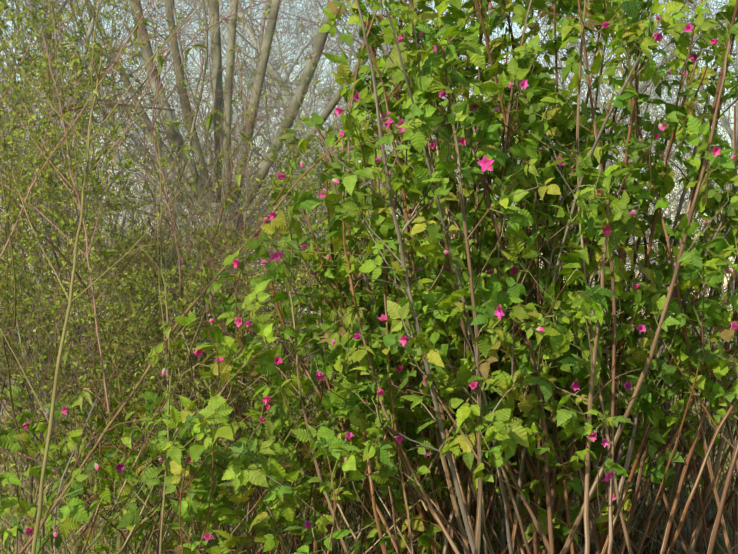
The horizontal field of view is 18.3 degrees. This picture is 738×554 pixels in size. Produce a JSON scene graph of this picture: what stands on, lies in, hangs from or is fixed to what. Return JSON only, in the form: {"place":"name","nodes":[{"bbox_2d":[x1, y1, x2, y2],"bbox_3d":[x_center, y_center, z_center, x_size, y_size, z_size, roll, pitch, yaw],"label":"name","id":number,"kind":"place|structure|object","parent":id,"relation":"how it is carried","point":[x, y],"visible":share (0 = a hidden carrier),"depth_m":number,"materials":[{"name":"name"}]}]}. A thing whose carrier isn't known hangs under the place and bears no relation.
{"place":"outdoors","nodes":[
{"label":"outdoors","id":0,"kind":"place"},
{"bbox_2d":[0,318,736,427],"bbox_3d":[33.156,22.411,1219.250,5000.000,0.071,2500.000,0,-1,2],"label":"ground","id":1,"kind":"structure","parent":0,"point":[11,380],"depth_m":43.84,"materials":[{"name":"brown soil"}]},
{"bbox_2d":[0,66,116,335],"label":"tree","id":2,"kind":"object","parent":1,"relation":"on","point":[24,156],"visible":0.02,"depth_m":104.40,"materials":[{"name":"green plant"}]},
{"bbox_2d":[0,0,160,388],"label":"tree","id":3,"kind":"object","parent":1,"relation":"on","point":[28,2],"visible":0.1,"depth_m":25.33,"materials":[{"name":"brown plant"}]},
{"bbox_2d":[5,88,159,328],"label":"tree","id":4,"kind":"object","parent":1,"relation":"on","point":[74,210],"visible":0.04,"depth_m":76.56,"materials":[{"name":"brown plant"}]},
{"bbox_2d":[0,168,171,341],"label":"tree","id":5,"kind":"object","parent":1,"relation":"on","point":[102,214],"visible":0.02,"depth_m":92.47,"materials":[{"name":"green plant"}]},
{"bbox_2d":[0,0,226,373],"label":"tree","id":6,"kind":"object","parent":1,"relation":"on","point":[93,130],"visible":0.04,"depth_m":43.09,"materials":[{"name":"brown plant"}]},
{"bbox_2d":[1,0,281,341],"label":"tree","id":7,"kind":"object","parent":1,"relation":"on","point":[147,147],"visible":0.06,"depth_m":97.46,"materials":[{"name":"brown plant"}]},
{"bbox_2d":[0,103,294,360],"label":"tree","id":8,"kind":"object","parent":1,"relation":"on","point":[114,186],"visible":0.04,"depth_m":50.30,"materials":[{"name":"brown plant"}]},
{"bbox_2d":[0,0,339,276],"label":"tree","id":9,"kind":"object","parent":1,"relation":"on","point":[119,42],"visible":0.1,"depth_m":35.12,"materials":[{"name":"brown plant"}]},
{"bbox_2d":[77,113,272,313],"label":"tree","id":10,"kind":"object","parent":1,"relation":"on","point":[175,205],"visible":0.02,"depth_m":109.41,"materials":[{"name":"brown plant"}]},
{"bbox_2d":[0,0,356,306],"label":"tree","id":11,"kind":"object","parent":1,"relation":"on","point":[137,143],"visible":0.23,"depth_m":40.58,"materials":[{"name":"brown plant"}]},
{"bbox_2d":[47,2,335,304],"bbox_3d":[-4.178,-4.200,55.898,7.697,12.620,6.789,0,-1,-22],"label":"tree","id":12,"kind":"object","parent":1,"relation":"on","point":[205,109],"visible":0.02,"depth_m":56.88,"materials":[{"name":"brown plant"}]},
{"bbox_2d":[69,100,326,318],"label":"tree","id":13,"kind":"object","parent":1,"relation":"on","point":[194,206],"depth_m":87.26,"materials":[{"name":"brown plant"}]},
{"bbox_2d":[0,0,444,380],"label":"tree","id":14,"kind":"object","parent":1,"relation":"on","point":[276,91],"visible":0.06,"depth_m":38.61,"materials":[{"name":"grey plant"}]},
{"bbox_2d":[84,0,407,443],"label":"multi stem tree","id":15,"kind":"object","parent":1,"relation":"on","point":[217,80],"visible":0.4,"depth_m":14.32,"materials":[{"name":"brown plant"}]},
{"bbox_2d":[137,0,358,264],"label":"tree","id":16,"kind":"object","parent":1,"relation":"on","point":[242,95],"visible":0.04,"depth_m":87.11,"materials":[{"name":"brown plant"}]},
{"bbox_2d":[127,11,398,344],"bbox_3d":[-1.946,-1.937,62.874,10.413,11.592,11.002,1,1,-6],"label":"tree","id":17,"kind":"object","parent":1,"relation":"on","point":[290,148],"visible":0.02,"depth_m":63.61,"materials":[{"name":"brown plant"}]},
{"bbox_2d":[59,0,571,310],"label":"tree","id":18,"kind":"object","parent":1,"relation":"on","point":[238,86],"visible":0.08,"depth_m":44.29,"materials":[{"name":"brown plant"}]},
{"bbox_2d":[0,0,700,553],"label":"shrub","id":19,"kind":"object","parent":1,"relation":"on","point":[50,6],"depth_m":8.62,"materials":[{"name":"green plant"}]},
{"bbox_2d":[0,0,735,534],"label":"hawthorn","id":20,"kind":"object","parent":1,"relation":"on","point":[146,184],"depth_m":10.34,"materials":[{"name":"green plant"}]},
{"bbox_2d":[0,0,736,412],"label":"tree","id":21,"kind":"object","parent":1,"relation":"on","point":[276,74],"visible":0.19,"depth_m":26.02,"materials":[{"name":"grey plant"}]},
{"bbox_2d":[0,377,736,553],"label":"grass","id":22,"kind":"structure","parent":1,"relation":"on","point":[71,546],"depth_m":9.38,"materials":[{"name":"green plant"}]},
{"bbox_2d":[0,110,736,553],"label":"scrub twigs","id":23,"kind":"object","parent":1,"relation":"on","point":[720,486],"visible":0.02,"depth_m":9.42,"materials":[{"name":"brown plant"}]},
{"bbox_2d":[0,0,737,553],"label":"shrub stems","id":24,"kind":"object","parent":1,"relation":"on","point":[466,532],"visible":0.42,"depth_m":7.75,"materials":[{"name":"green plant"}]},
{"bbox_2d":[0,0,737,553],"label":"salmonberry shoots","id":25,"kind":"object","parent":24,"relation":"attached to","point":[458,288],"visible":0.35,"depth_m":7.68,"materials":[{"name":"green plant"}]},
{"bbox_2d":[0,0,737,553],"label":"salmonberry","id":26,"kind":"object","parent":24,"relation":"on","point":[416,184],"depth_m":7.63,"materials":[{"name":"green plant"}]},
{"bbox_2d":[16,0,737,414],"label":"trees","id":27,"kind":"object","parent":1,"relation":"on","point":[378,12],"visible":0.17,"depth_m":19.83,"materials":[{"name":"grey plant"}]},
{"bbox_2d":[264,0,492,212],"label":"tree","id":28,"kind":"object","parent":1,"relation":"on","point":[329,124],"depth_m":73.97,"materials":[{"name":"brown plant"}]},
{"bbox_2d":[44,0,732,354],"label":"tree","id":29,"kind":"object","parent":1,"relation":"on","point":[320,63],"visible":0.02,"depth_m":45.83,"materials":[{"name":"grey plant"}]},
{"bbox_2d":[233,0,621,322],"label":"tree","id":30,"kind":"object","parent":1,"relation":"on","point":[370,127],"depth_m":64.70,"materials":[{"name":"brown plant"}]},
{"bbox_2d":[319,0,735,340],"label":"tree","id":31,"kind":"object","parent":1,"relation":"on","point":[724,121],"visible":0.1,"depth_m":27.89,"materials":[{"name":"grey plant"}]},
{"bbox_2d":[415,1,683,262],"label":"tree","id":32,"kind":"object","parent":1,"relation":"on","point":[561,87],"visible":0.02,"depth_m":52.78,"materials":[{"name":"grey plant"}]},
{"bbox_2d":[378,0,737,363],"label":"tree","id":33,"kind":"object","parent":1,"relation":"on","point":[727,105],"visible":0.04,"depth_m":55.30,"materials":[{"name":"grey plant"}]},
{"bbox_2d":[396,0,735,276],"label":"tree","id":34,"kind":"object","parent":1,"relation":"on","point":[644,83],"visible":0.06,"depth_m":33.91,"materials":[{"name":"grey plant"}]},
{"bbox_2d":[411,13,732,315],"bbox_3d":[6.063,0.140,58.418,13.033,14.661,8.441,2,-2,-16],"label":"tree","id":35,"kind":"object","parent":1,"relation":"on","point":[628,258],"visible":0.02,"depth_m":59.16,"materials":[{"name":"grey plant"}]},
{"bbox_2d":[461,18,716,327],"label":"tree","id":36,"kind":"object","parent":1,"relation":"on","point":[615,156],"visible":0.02,"depth_m":84.73,"materials":[{"name":"grey plant"}]},
{"bbox_2d":[511,0,735,140],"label":"tree","id":37,"kind":"object","parent":1,"relation":"on","point":[649,79],"visible":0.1,"depth_m":29.41,"materials":[{"name":"grey plant"}]},
{"bbox_2d":[578,45,732,317],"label":"tree","id":38,"kind":"object","parent":1,"relation":"on","point":[675,150],"depth_m":77.98,"materials":[{"name":"grey plant"}]},
{"bbox_2d":[591,171,730,350],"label":"tree","id":39,"kind":"object","parent":1,"relation":"on","point":[652,258],"depth_m":71.02,"materials":[{"name":"grey plant"}]},
{"bbox_2d":[626,127,736,342],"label":"tree","id":40,"kind":"object","parent":1,"relation":"on","point":[672,227],"visible":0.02,"depth_m":100.10,"materials":[{"name":"grey plant"}]},
{"bbox_2d":[652,0,726,24],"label":"tree","id":41,"kind":"object","parent":1,"relation":"on","point":[697,5],"visible":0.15,"depth_m":30.25,"materials":[{"name":"grey plant"}]},
{"bbox_2d":[0,0,737,317],"label":"sky","id":42,"kind":"structure","parent":0,"point":[518,30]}
]}

